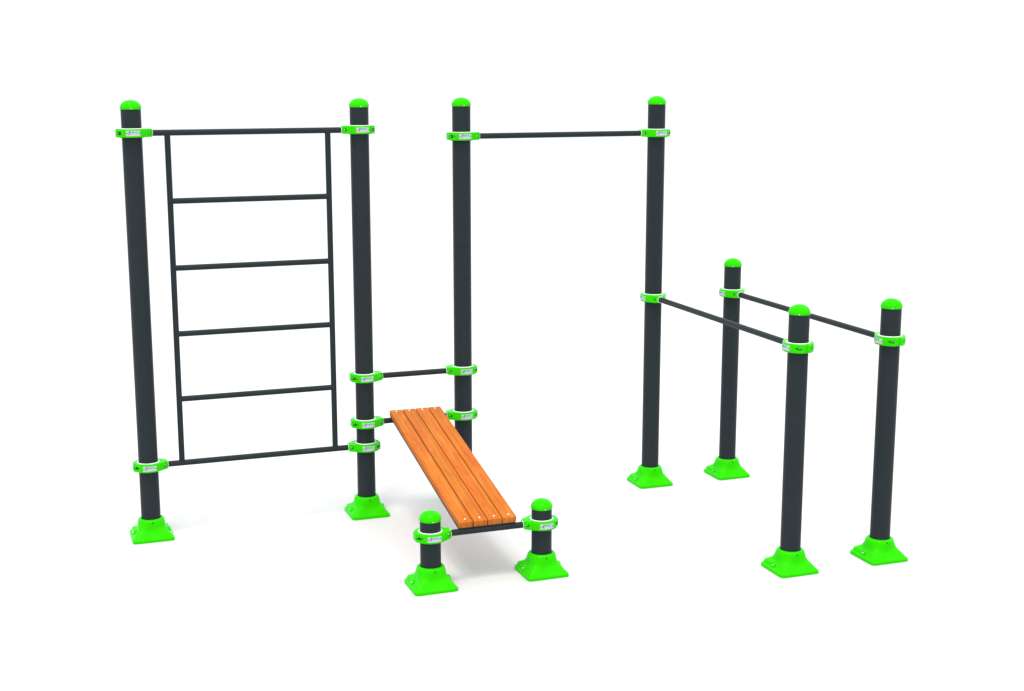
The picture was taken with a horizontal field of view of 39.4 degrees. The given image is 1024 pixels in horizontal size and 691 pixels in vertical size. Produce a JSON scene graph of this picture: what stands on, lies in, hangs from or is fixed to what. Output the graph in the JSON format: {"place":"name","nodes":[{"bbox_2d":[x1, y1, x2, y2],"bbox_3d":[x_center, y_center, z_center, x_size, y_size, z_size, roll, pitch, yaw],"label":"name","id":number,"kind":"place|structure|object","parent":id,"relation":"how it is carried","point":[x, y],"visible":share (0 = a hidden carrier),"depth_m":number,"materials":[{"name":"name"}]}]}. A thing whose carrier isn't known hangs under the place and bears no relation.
{"place":"outdoors","nodes":[
{"label":"outdoors","id":0,"kind":"place"},
{"bbox_2d":[0,164,1023,690],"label":"floor","id":1,"kind":"structure","parent":0,"point":[276,574],"depth_m":11.07,"materials":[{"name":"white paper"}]},
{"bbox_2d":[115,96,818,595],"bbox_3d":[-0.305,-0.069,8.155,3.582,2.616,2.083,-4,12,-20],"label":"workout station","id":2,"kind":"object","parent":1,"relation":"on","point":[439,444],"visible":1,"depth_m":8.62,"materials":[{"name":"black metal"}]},
{"bbox_2d":[704,258,907,565],"bbox_3d":[1.819,0.318,9.023,0.247,1.525,2.083,-4,12,-20],"label":"parallel bar","id":3,"kind":"object","parent":1,"relation":"on","point":[877,547],"visible":1,"depth_m":8.24,"materials":[{"name":"dark gray powder-coated steel"},{"name":"green plastic"}]},
{"bbox_2d":[0,0,1023,173],"label":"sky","id":4,"kind":"structure","parent":0,"point":[899,85],"materials":[{"name":"white"}]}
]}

